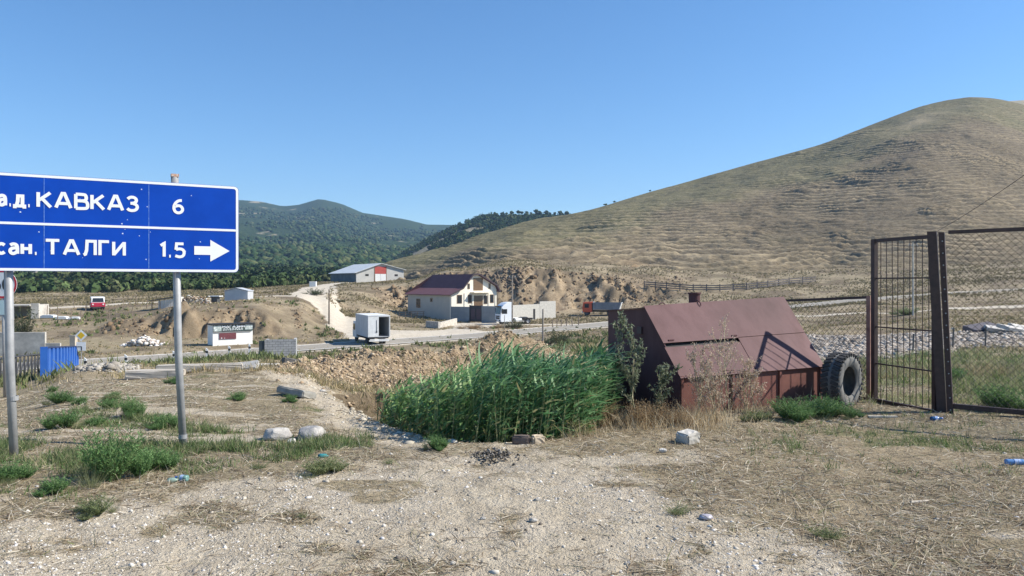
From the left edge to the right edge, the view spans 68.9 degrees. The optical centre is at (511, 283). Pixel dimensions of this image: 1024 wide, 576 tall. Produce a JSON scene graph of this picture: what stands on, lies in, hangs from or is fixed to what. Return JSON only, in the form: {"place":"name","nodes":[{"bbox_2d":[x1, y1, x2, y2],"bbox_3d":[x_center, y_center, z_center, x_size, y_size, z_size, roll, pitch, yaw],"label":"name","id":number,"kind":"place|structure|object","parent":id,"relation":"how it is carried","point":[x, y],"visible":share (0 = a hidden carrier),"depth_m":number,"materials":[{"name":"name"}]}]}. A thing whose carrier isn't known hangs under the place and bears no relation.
{"place":"outdoors","nodes":[
{"label":"outdoors","id":0,"kind":"place"},
{"bbox_2d":[239,199,451,262],"bbox_3d":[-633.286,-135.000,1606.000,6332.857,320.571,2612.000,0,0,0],"label":"mountains","id":1,"kind":"structure","parent":0,"point":[390,223],"depth_m":2106.09,"materials":[{"name":"plant"}]},
{"bbox_2d":[13,261,341,281],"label":"woodland","id":2,"kind":"object","parent":1,"relation":"on","point":[266,269],"visible":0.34,"depth_m":319.90,"materials":[{"name":"plant"}]},
{"bbox_2d":[239,206,443,267],"bbox_3d":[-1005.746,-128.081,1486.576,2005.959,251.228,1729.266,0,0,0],"label":"mountain forest","id":3,"kind":"object","parent":1,"relation":"on","point":[312,253],"visible":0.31,"depth_m":1228.65,"materials":[{"name":"plant"}]},
{"bbox_2d":[412,214,529,254],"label":"spur","id":4,"kind":"structure","parent":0,"point":[424,249],"depth_m":800.83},
{"bbox_2d":[390,211,570,260],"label":"spur forest","id":5,"kind":"object","parent":4,"relation":"on","point":[492,222],"visible":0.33,"depth_m":826.37,"materials":[{"name":"plant"}]},
{"bbox_2d":[2,289,1018,369],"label":"road","id":6,"kind":"structure","parent":0,"point":[397,341],"depth_m":91.18,"materials":[{"name":"asphalt"}]},
{"bbox_2d":[29,299,849,362],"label":"road marking","id":7,"kind":"object","parent":6,"relation":"on","point":[356,341],"visible":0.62,"depth_m":87.69,"materials":[{"name":"paint"}]},
{"bbox_2d":[0,259,1023,575],"bbox_3d":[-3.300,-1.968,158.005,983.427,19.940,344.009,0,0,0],"label":"ground","id":8,"kind":"structure","parent":0,"point":[482,499],"depth_m":8.15,"materials":[{"name":"soil"}]},
{"bbox_2d":[0,271,16,397],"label":"speed limit sign","id":9,"kind":"object","parent":8,"relation":"on","point":[2,314],"visible":0.62,"depth_m":19.60,"materials":[{"name":"metal"}]},
{"bbox_2d":[0,353,39,381],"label":"footway railing","id":10,"kind":"object","parent":8,"relation":"on","point":[24,365],"visible":0.52,"depth_m":36.23,"materials":[{"name":"paint"}]},
{"bbox_2d":[0,459,41,485],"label":"bush","id":11,"kind":"object","parent":8,"relation":"on","point":[9,473],"visible":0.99,"depth_m":7.48,"materials":[{"name":"green plant"}]},
{"bbox_2d":[0,303,48,320],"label":"ruined shed","id":12,"kind":"structure","parent":8,"relation":"on","point":[42,308],"depth_m":106.75,"materials":[{"name":"concrete"}]},
{"bbox_2d":[14,306,44,331],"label":"bush","id":13,"kind":"object","parent":8,"relation":"on","point":[25,327],"visible":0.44,"depth_m":89.70,"materials":[{"name":"green plant"}]},
{"bbox_2d":[0,332,60,355],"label":"concrete wall","id":14,"kind":"structure","parent":8,"relation":"on","point":[27,342],"depth_m":74.59,"materials":[{"name":"concrete"}]},
{"bbox_2d":[29,474,77,496],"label":"bush","id":15,"kind":"object","parent":8,"relation":"on","point":[55,487],"visible":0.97,"depth_m":7.19,"materials":[{"name":"green plant"}]},
{"bbox_2d":[38,389,77,404],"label":"bush","id":16,"kind":"object","parent":8,"relation":"on","point":[56,398],"visible":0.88,"depth_m":13.66,"materials":[{"name":"green plant"}]},
{"bbox_2d":[40,346,78,377],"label":"metal fence","id":17,"kind":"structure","parent":8,"relation":"on","point":[63,354],"depth_m":30.15,"materials":[{"name":"metal"}]},
{"bbox_2d":[35,407,84,428],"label":"bush","id":18,"kind":"object","parent":8,"relation":"on","point":[64,420],"visible":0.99,"depth_m":10.72,"materials":[{"name":"green plant"}]},
{"bbox_2d":[75,330,86,363],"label":"priority sign","id":19,"kind":"object","parent":8,"relation":"on","point":[80,335],"visible":0.88,"depth_m":63.99,"materials":[{"name":"metal"}]},
{"bbox_2d":[69,491,122,520],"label":"bush","id":20,"kind":"object","parent":8,"relation":"on","point":[96,508],"visible":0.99,"depth_m":6.61,"materials":[{"name":"green plant"}]},
{"bbox_2d":[83,415,110,425],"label":"bush","id":21,"kind":"object","parent":8,"relation":"on","point":[95,421],"visible":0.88,"depth_m":11.08,"materials":[{"name":"green plant"}]},
{"bbox_2d":[90,297,104,309],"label":"red van","id":22,"kind":"object","parent":8,"relation":"on","point":[97,302],"visible":0.98,"depth_m":118.21,"materials":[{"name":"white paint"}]},
{"bbox_2d":[90,397,121,409],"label":"bush","id":23,"kind":"object","parent":8,"relation":"on","point":[110,403],"visible":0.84,"depth_m":12.60,"materials":[{"name":"green plant"}]},
{"bbox_2d":[73,361,141,372],"bbox_3d":[-12.594,2.575,23.207,1.859,0.457,3.652,0,0,-31],"label":"grey rubble","id":24,"kind":"object","parent":8,"relation":"on","point":[114,365],"visible":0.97,"depth_m":22.04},
{"bbox_2d":[68,418,159,488],"bbox_3d":[-4.212,1.739,7.744,0.846,0.668,0.986,0,0,30],"label":"bush","id":25,"kind":"object","parent":8,"relation":"on","point":[111,465],"visible":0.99,"depth_m":7.68,"materials":[{"name":"green plant"}]},
{"bbox_2d":[0,172,238,457],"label":"direction sign","id":26,"kind":"object","parent":8,"relation":"on","point":[77,224],"visible":1,"depth_m":9.10,"materials":[{"name":"metal"}]},
{"bbox_2d":[116,392,147,418],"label":"bush","id":27,"kind":"object","parent":8,"relation":"on","point":[127,410],"visible":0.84,"depth_m":11.80,"materials":[{"name":"green plant"}]},
{"bbox_2d":[120,335,164,345],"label":"white rubble","id":28,"kind":"object","parent":8,"relation":"on","point":[144,340],"visible":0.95,"depth_m":83.37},
{"bbox_2d":[126,442,184,473],"bbox_3d":[-4.010,1.945,8.403,0.640,0.294,0.838,0,0,-3],"label":"bush","id":29,"kind":"object","parent":8,"relation":"on","point":[163,459],"visible":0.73,"depth_m":8.35,"materials":[{"name":"green plant"}]},
{"bbox_2d":[125,369,185,379],"bbox_3d":[-9.068,2.315,19.000,1.422,0.241,0.275,0,0,-10],"label":"kerb stone","id":30,"kind":"object","parent":8,"relation":"on","point":[145,373],"visible":0.83,"depth_m":18.87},
{"bbox_2d":[144,410,187,429],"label":"bush","id":31,"kind":"object","parent":8,"relation":"on","point":[161,419],"visible":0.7,"depth_m":10.78,"materials":[{"name":"green plant"}]},
{"bbox_2d":[148,297,183,308],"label":"board shed","id":32,"kind":"structure","parent":8,"relation":"on","point":[165,303],"depth_m":108.14,"materials":[{"name":"paint"}]},
{"bbox_2d":[14,271,330,292],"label":"thicket","id":33,"kind":"object","parent":8,"relation":"on","point":[54,284],"visible":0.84,"depth_m":222.36,"materials":[{"name":"plant"}]},
{"bbox_2d":[0,400,380,478],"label":"foreground weeds","id":34,"kind":"object","parent":8,"relation":"on","point":[52,459],"visible":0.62,"depth_m":9.39,"materials":[{"name":"green plant"}]},
{"bbox_2d":[181,295,210,303],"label":"stone pen","id":35,"kind":"object","parent":8,"relation":"on","point":[193,298],"visible":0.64,"depth_m":110.08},
{"bbox_2d":[156,362,242,372],"bbox_3d":[-8.150,2.214,19.500,2.122,0.220,0.268,0,0,-14],"label":"kerb stone","id":36,"kind":"object","parent":8,"relation":"on","point":[188,368],"visible":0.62,"depth_m":19.41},
{"bbox_2d":[206,322,254,345],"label":"shop kiosk","id":37,"kind":"object","parent":8,"relation":"on","point":[235,333],"visible":1,"depth_m":83.68,"materials":[{"name":"white paint"}]},
{"bbox_2d":[225,391,249,400],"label":"bush","id":38,"kind":"object","parent":8,"relation":"on","point":[238,396],"visible":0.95,"depth_m":13.90,"materials":[{"name":"green plant"}]},
{"bbox_2d":[224,288,253,300],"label":"gable shed","id":39,"kind":"structure","parent":8,"relation":"on","point":[237,293],"depth_m":118.11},
{"bbox_2d":[238,360,258,368],"bbox_3d":[-7.356,2.288,20.001,1.066,0.176,0.713,-6,11,-12],"label":"concrete slab","id":40,"kind":"object","parent":8,"relation":"on","point":[253,364],"depth_m":20.08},
{"bbox_2d":[259,338,296,357],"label":"block enclosure","id":41,"kind":"object","parent":8,"relation":"on","point":[286,346],"visible":0.59,"depth_m":58.30,"materials":[{"name":"concrete"}]},
{"bbox_2d":[263,427,292,440],"bbox_3d":[-3.164,2.054,10.108,0.396,0.191,0.307,4,3,-11],"label":"boulder","id":42,"kind":"object","parent":8,"relation":"on","point":[280,432],"visible":0.78,"depth_m":10.01,"materials":[{"name":"stone"}]},
{"bbox_2d":[279,394,298,402],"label":"bush","id":43,"kind":"object","parent":8,"relation":"on","point":[291,398],"visible":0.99,"depth_m":13.74,"materials":[{"name":"green plant"}]},
{"bbox_2d":[276,385,316,399],"bbox_3d":[-4.250,2.162,14.730,0.636,0.159,0.514,8,-11,18],"label":"concrete slab","id":44,"kind":"object","parent":8,"relation":"on","point":[304,394],"depth_m":14.53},
{"bbox_2d":[0,298,607,389],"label":"weedy grass","id":45,"kind":"structure","parent":8,"relation":"on","point":[220,357],"depth_m":55.45,"materials":[{"name":"plant"}]},
{"bbox_2d":[297,426,329,440],"bbox_3d":[-2.722,2.056,10.160,0.324,0.228,0.440,0,0,22],"label":"boulder","id":46,"kind":"object","parent":8,"relation":"on","point":[310,430],"visible":0.66,"depth_m":10.02,"materials":[{"name":"stone"}]},
{"bbox_2d":[295,454,352,478],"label":"bush","id":47,"kind":"object","parent":8,"relation":"on","point":[319,467],"visible":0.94,"depth_m":8.21,"materials":[{"name":"green plant"}]},
{"bbox_2d":[328,263,404,281],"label":"barn","id":48,"kind":"structure","parent":8,"relation":"on","point":[374,272],"depth_m":235.57,"materials":[{"name":"white paint"}]},
{"bbox_2d":[353,313,389,343],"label":"box truck","id":49,"kind":"object","parent":8,"relation":"on","point":[369,327],"visible":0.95,"depth_m":85.53,"materials":[{"name":"white paint"}]},
{"bbox_2d":[294,373,459,443],"bbox_3d":[-3.494,2.790,15.258,1.075,1.334,11.690,0,0,-24],"label":"edge rubble","id":50,"kind":"object","parent":8,"relation":"on","point":[398,432],"visible":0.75,"depth_m":11.75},
{"bbox_2d":[101,265,693,336],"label":"cliff rock","id":51,"kind":"object","parent":8,"relation":"on","point":[403,299],"visible":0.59,"depth_m":178.14,"materials":[{"name":"stone"}]},
{"bbox_2d":[398,311,424,317],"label":"timber pen","id":52,"kind":"object","parent":8,"relation":"on","point":[411,313],"visible":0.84,"depth_m":145.68,"materials":[{"name":"brown wood"}]},
{"bbox_2d":[276,330,577,408],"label":"soil clods","id":53,"kind":"object","parent":8,"relation":"on","point":[344,370],"visible":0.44,"depth_m":24.52,"materials":[{"name":"soil"}]},
{"bbox_2d":[426,321,439,327],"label":"stone wall","id":54,"kind":"structure","parent":8,"relation":"on","point":[433,324],"depth_m":119.13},
{"bbox_2d":[421,433,450,450],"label":"bush","id":55,"kind":"object","parent":8,"relation":"on","point":[436,444],"visible":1,"depth_m":9.42,"materials":[{"name":"green plant"}]},
{"bbox_2d":[440,318,456,327],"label":"stone wall","id":56,"kind":"structure","parent":8,"relation":"on","point":[450,322],"depth_m":123.82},
{"bbox_2d":[405,274,500,319],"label":"house","id":57,"kind":"structure","parent":8,"relation":"on","point":[436,296],"depth_m":148.88,"materials":[{"name":"beige paint"}]},
{"bbox_2d":[473,278,482,290],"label":"balcony door","id":58,"kind":"structure","parent":57,"relation":"in","point":[477,282],"depth_m":147.81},
{"bbox_2d":[451,306,469,322],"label":"yard wall","id":59,"kind":"structure","parent":8,"relation":"on","point":[460,313],"depth_m":138.25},
{"bbox_2d":[469,305,481,321],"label":"yard gate","id":60,"kind":"structure","parent":59,"relation":"attached to","point":[475,313],"depth_m":136.91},
{"bbox_2d":[482,306,496,322],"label":"yard wall","id":61,"kind":"structure","parent":8,"relation":"on","point":[488,314],"depth_m":135.46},
{"bbox_2d":[458,447,525,465],"bbox_3d":[-0.237,2.066,9.017,0.835,0.149,0.644,0,0,0],"label":"burnt heap","id":62,"kind":"object","parent":8,"relation":"on","point":[491,454],"visible":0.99,"depth_m":8.99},
{"bbox_2d":[376,333,632,442],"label":"reeds","id":63,"kind":"object","parent":8,"relation":"on","point":[500,398],"visible":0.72,"depth_m":10.87,"materials":[{"name":"green plant"}]},
{"bbox_2d":[0,296,1023,420],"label":"field grass","id":64,"kind":"structure","parent":8,"relation":"on","point":[312,376],"depth_m":38.18,"materials":[{"name":"plant"}]},
{"bbox_2d":[0,401,1023,501],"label":"green weeds","id":65,"kind":"object","parent":8,"relation":"on","point":[942,442],"visible":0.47,"depth_m":9.76,"materials":[{"name":"green plant"}]},
{"bbox_2d":[0,371,1023,575],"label":"stones","id":66,"kind":"object","parent":8,"relation":"on","point":[381,538],"visible":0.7,"depth_m":6.40,"materials":[{"name":"stone"}]},
{"bbox_2d":[0,408,1023,575],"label":"pebbles","id":67,"kind":"object","parent":8,"relation":"on","point":[756,567],"visible":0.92,"depth_m":6.23,"materials":[{"name":"gravel"}]},
{"bbox_2d":[501,319,523,328],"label":"bush","id":68,"kind":"object","parent":8,"relation":"on","point":[518,325],"visible":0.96,"depth_m":115.92,"materials":[{"name":"green plant"}]},
{"bbox_2d":[495,302,532,323],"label":"tractor unit","id":69,"kind":"object","parent":8,"relation":"on","point":[502,309],"visible":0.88,"depth_m":128.13,"materials":[{"name":"white metal"}]},
{"bbox_2d":[497,304,539,322],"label":"side yard wall","id":70,"kind":"structure","parent":8,"relation":"on","point":[522,311],"depth_m":142.96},
{"bbox_2d":[14,258,1023,323],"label":"slope grass","id":71,"kind":"structure","parent":8,"relation":"on","point":[86,297],"depth_m":173.92,"materials":[{"name":"plant"}]},
{"bbox_2d":[512,434,530,443],"bbox_3d":[0.128,2.096,9.990,0.252,0.129,0.140,0,0,8],"label":"brick chunk","id":72,"kind":"object","parent":8,"relation":"on","point":[519,439],"visible":0.99,"depth_m":9.94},
{"bbox_2d":[531,434,544,443],"bbox_3d":[0.341,2.094,9.990,0.181,0.129,0.144,0,0,-25],"label":"stone block","id":73,"kind":"object","parent":8,"relation":"on","point":[537,438],"depth_m":9.94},
{"bbox_2d":[539,301,555,318],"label":"end yard wall","id":74,"kind":"structure","parent":8,"relation":"on","point":[549,307],"depth_m":149.15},
{"bbox_2d":[536,328,574,344],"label":"bush","id":75,"kind":"object","parent":8,"relation":"on","point":[559,338],"visible":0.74,"depth_m":71.91,"materials":[{"name":"green plant"}]},
{"bbox_2d":[582,301,622,314],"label":"dump truck","id":76,"kind":"object","parent":8,"relation":"on","point":[589,307],"visible":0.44,"depth_m":154.18,"materials":[{"name":"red metal"}]},
{"bbox_2d":[594,403,624,426],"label":"dry grass","id":77,"kind":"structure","parent":8,"relation":"on","point":[606,416],"depth_m":11.61,"materials":[{"name":"beige plant"}]},
{"bbox_2d":[609,310,647,412],"bbox_3d":[1.872,1.306,12.040,0.681,1.754,0.600,0,0,39],"label":"thistle","id":78,"kind":"object","parent":8,"relation":"on","point":[634,376],"visible":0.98,"depth_m":12.04,"materials":[{"name":"green plant"}]},
{"bbox_2d":[624,398,656,429],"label":"dry grass","id":79,"kind":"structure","parent":8,"relation":"on","point":[630,413],"depth_m":11.22,"materials":[{"name":"beige plant"}]},
{"bbox_2d":[641,399,675,424],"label":"dry grass","id":80,"kind":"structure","parent":8,"relation":"on","point":[656,415],"depth_m":11.40,"materials":[{"name":"beige plant"}]},
{"bbox_2d":[648,363,682,409],"bbox_3d":[2.368,1.704,11.715,0.344,0.972,0.639,0,0,-26],"label":"thistle","id":81,"kind":"object","parent":8,"relation":"on","point":[664,379],"visible":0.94,"depth_m":11.70,"materials":[{"name":"green plant"}]},
{"bbox_2d":[657,498,697,515],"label":"bush","id":82,"kind":"object","parent":8,"relation":"on","point":[673,510],"visible":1,"depth_m":6.79,"materials":[{"name":"green plant"}]},
{"bbox_2d":[665,406,696,426],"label":"dry grass","id":83,"kind":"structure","parent":8,"relation":"on","point":[676,419],"depth_m":11.14,"materials":[{"name":"beige plant"}]},
{"bbox_2d":[675,429,700,444],"bbox_3d":[2.333,2.044,9.899,0.278,0.173,0.237,-4,6,-38],"label":"concrete chunk","id":84,"kind":"object","parent":8,"relation":"on","point":[688,436],"visible":0.94,"depth_m":9.83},
{"bbox_2d":[685,338,716,414],"bbox_3d":[3.055,1.532,12.032,0.461,1.268,0.689,0,0,0],"label":"seeded weed","id":85,"kind":"object","parent":8,"relation":"on","point":[699,394],"visible":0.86,"depth_m":11.96,"materials":[{"name":"brown plant"}]},
{"bbox_2d":[526,389,885,440],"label":"tall dry grass","id":86,"kind":"structure","parent":8,"relation":"on","point":[705,416],"depth_m":11.26,"materials":[{"name":"plant"}]},
{"bbox_2d":[696,369,726,419],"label":"seeded weed","id":87,"kind":"object","parent":8,"relation":"on","point":[713,394],"visible":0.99,"depth_m":11.67,"materials":[{"name":"brown plant"}]},
{"bbox_2d":[606,292,822,413],"bbox_3d":[3.823,1.210,14.006,3.590,2.060,2.058,0,0,-30],"label":"steel bunker","id":88,"kind":"object","parent":8,"relation":"on","point":[770,330],"visible":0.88,"depth_m":13.40,"materials":[{"name":"paint"}]},
{"bbox_2d":[697,314,753,416],"bbox_3d":[3.390,1.323,12.016,0.921,1.682,0.670,0,0,-30],"label":"seeded weed","id":89,"kind":"object","parent":8,"relation":"on","point":[722,347],"visible":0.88,"depth_m":12.06,"materials":[{"name":"brown plant"}]},
{"bbox_2d":[644,276,815,291],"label":"hill fence","id":90,"kind":"object","parent":8,"relation":"on","point":[706,285],"visible":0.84,"depth_m":181.03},
{"bbox_2d":[734,352,766,413],"bbox_3d":[3.879,1.652,12.178,0.523,1.020,0.614,0,0,0],"label":"seeded weed","id":91,"kind":"object","parent":8,"relation":"on","point":[746,372],"visible":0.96,"depth_m":12.20,"materials":[{"name":"brown plant"}]},
{"bbox_2d":[739,408,776,421],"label":"bush","id":92,"kind":"object","parent":8,"relation":"on","point":[757,416],"visible":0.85,"depth_m":11.50,"materials":[{"name":"green plant"}]},
{"bbox_2d":[764,396,821,421],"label":"bush","id":93,"kind":"object","parent":8,"relation":"on","point":[792,411],"visible":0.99,"depth_m":11.63,"materials":[{"name":"green plant"}]},
{"bbox_2d":[801,518,849,540],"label":"bush","id":94,"kind":"object","parent":8,"relation":"on","point":[824,535],"visible":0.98,"depth_m":6.23,"materials":[{"name":"green plant"}]},
{"bbox_2d":[797,393,854,420],"bbox_3d":[5.081,1.969,11.951,1.084,0.422,0.874,0,0,-3],"label":"bush","id":95,"kind":"object","parent":8,"relation":"on","point":[828,407],"visible":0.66,"depth_m":11.89,"materials":[{"name":"green plant"}]},
{"bbox_2d":[786,296,870,398],"bbox_3d":[5.933,1.370,15.571,0.080,2.260,3.271,0,0,-34],"label":"fence","id":96,"kind":"object","parent":8,"relation":"on","point":[868,340],"visible":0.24,"depth_m":14.41,"materials":[{"name":"metal"}]},
{"bbox_2d":[819,352,863,405],"bbox_3d":[5.982,1.768,13.550,1.014,1.014,0.357,0,0,-41],"label":"truck tyre","id":97,"kind":"object","parent":8,"relation":"on","point":[841,374],"visible":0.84,"depth_m":13.35,"materials":[{"name":"rubber"}]},
{"bbox_2d":[839,405,866,419],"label":"bush","id":98,"kind":"object","parent":8,"relation":"on","point":[851,413],"visible":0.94,"depth_m":11.91,"materials":[{"name":"green plant"}]},
{"bbox_2d":[888,306,926,315],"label":"bush","id":99,"kind":"object","parent":8,"relation":"on","point":[906,311],"visible":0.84,"depth_m":94.64,"materials":[{"name":"green plant"}]},
{"bbox_2d":[908,242,917,315],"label":"utility pole","id":100,"kind":"object","parent":8,"relation":"on","point":[912,245],"visible":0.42,"depth_m":91.95,"materials":[{"name":"concrete"}]},
{"bbox_2d":[807,327,1023,363],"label":"river stones","id":101,"kind":"object","parent":8,"relation":"on","point":[849,345],"visible":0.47,"depth_m":39.91,"materials":[{"name":"stone"}]},
{"bbox_2d":[821,346,1023,410],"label":"meadow grass","id":102,"kind":"structure","parent":8,"relation":"on","point":[1018,377],"depth_m":18.42,"materials":[{"name":"plant"}]},
{"bbox_2d":[927,231,953,412],"bbox_3d":[7.181,0.790,12.509,0.395,3.320,0.150,0,0,35],"label":"gate post","id":103,"kind":"object","parent":8,"relation":"on","point":[943,388],"visible":0.99,"depth_m":12.47,"materials":[{"name":"brown metal"}]},
{"bbox_2d":[871,235,937,411],"bbox_3d":[6.938,0.695,13.257,0.080,3.030,1.439,0,0,-16],"label":"gate leaf","id":104,"kind":"object","parent":103,"relation":"attached to","point":[874,318],"visible":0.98,"depth_m":13.50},
{"bbox_2d":[948,227,1023,414],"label":"fence panel","id":105,"kind":"object","parent":103,"relation":"attached to","point":[987,408],"visible":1,"depth_m":12.10,"materials":[{"name":"metal"}]},
{"bbox_2d":[952,366,975,381],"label":"bush","id":106,"kind":"object","parent":8,"relation":"on","point":[954,371],"visible":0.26,"depth_m":18.18,"materials":[{"name":"green plant"}]},
{"bbox_2d":[962,321,996,331],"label":"rubble slab","id":107,"kind":"object","parent":8,"relation":"on","point":[972,327],"depth_m":46.00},
{"bbox_2d":[970,382,1023,408],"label":"bush","id":108,"kind":"object","parent":8,"relation":"on","point":[1011,403],"visible":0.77,"depth_m":12.56,"materials":[{"name":"green plant"}]},
{"bbox_2d":[996,323,1023,332],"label":"rubble slab","id":109,"kind":"structure","parent":8,"relation":"on","point":[1004,326],"depth_m":43.62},
{"bbox_2d":[1004,459,1023,464],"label":"plastic bottle","id":110,"kind":"object","parent":8,"relation":"on","point":[1014,461],"visible":0.99,"depth_m":8.70,"materials":[{"name":"blue"}]},
{"bbox_2d":[0,371,1023,575],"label":"dry grass","id":111,"kind":"structure","parent":0,"point":[863,550],"depth_m":7.78,"materials":[{"name":"plant"}]},
{"bbox_2d":[0,0,1023,224],"label":"sky","id":112,"kind":"structure","parent":0,"point":[429,112],"materials":[{"name":"blue"}]},
{"bbox_2d":[384,97,1023,280],"bbox_3d":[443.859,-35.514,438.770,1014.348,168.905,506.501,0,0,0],"label":"hill","id":113,"kind":"structure","parent":0,"point":[841,202],"depth_m":293.41,"materials":[{"name":"soil"}]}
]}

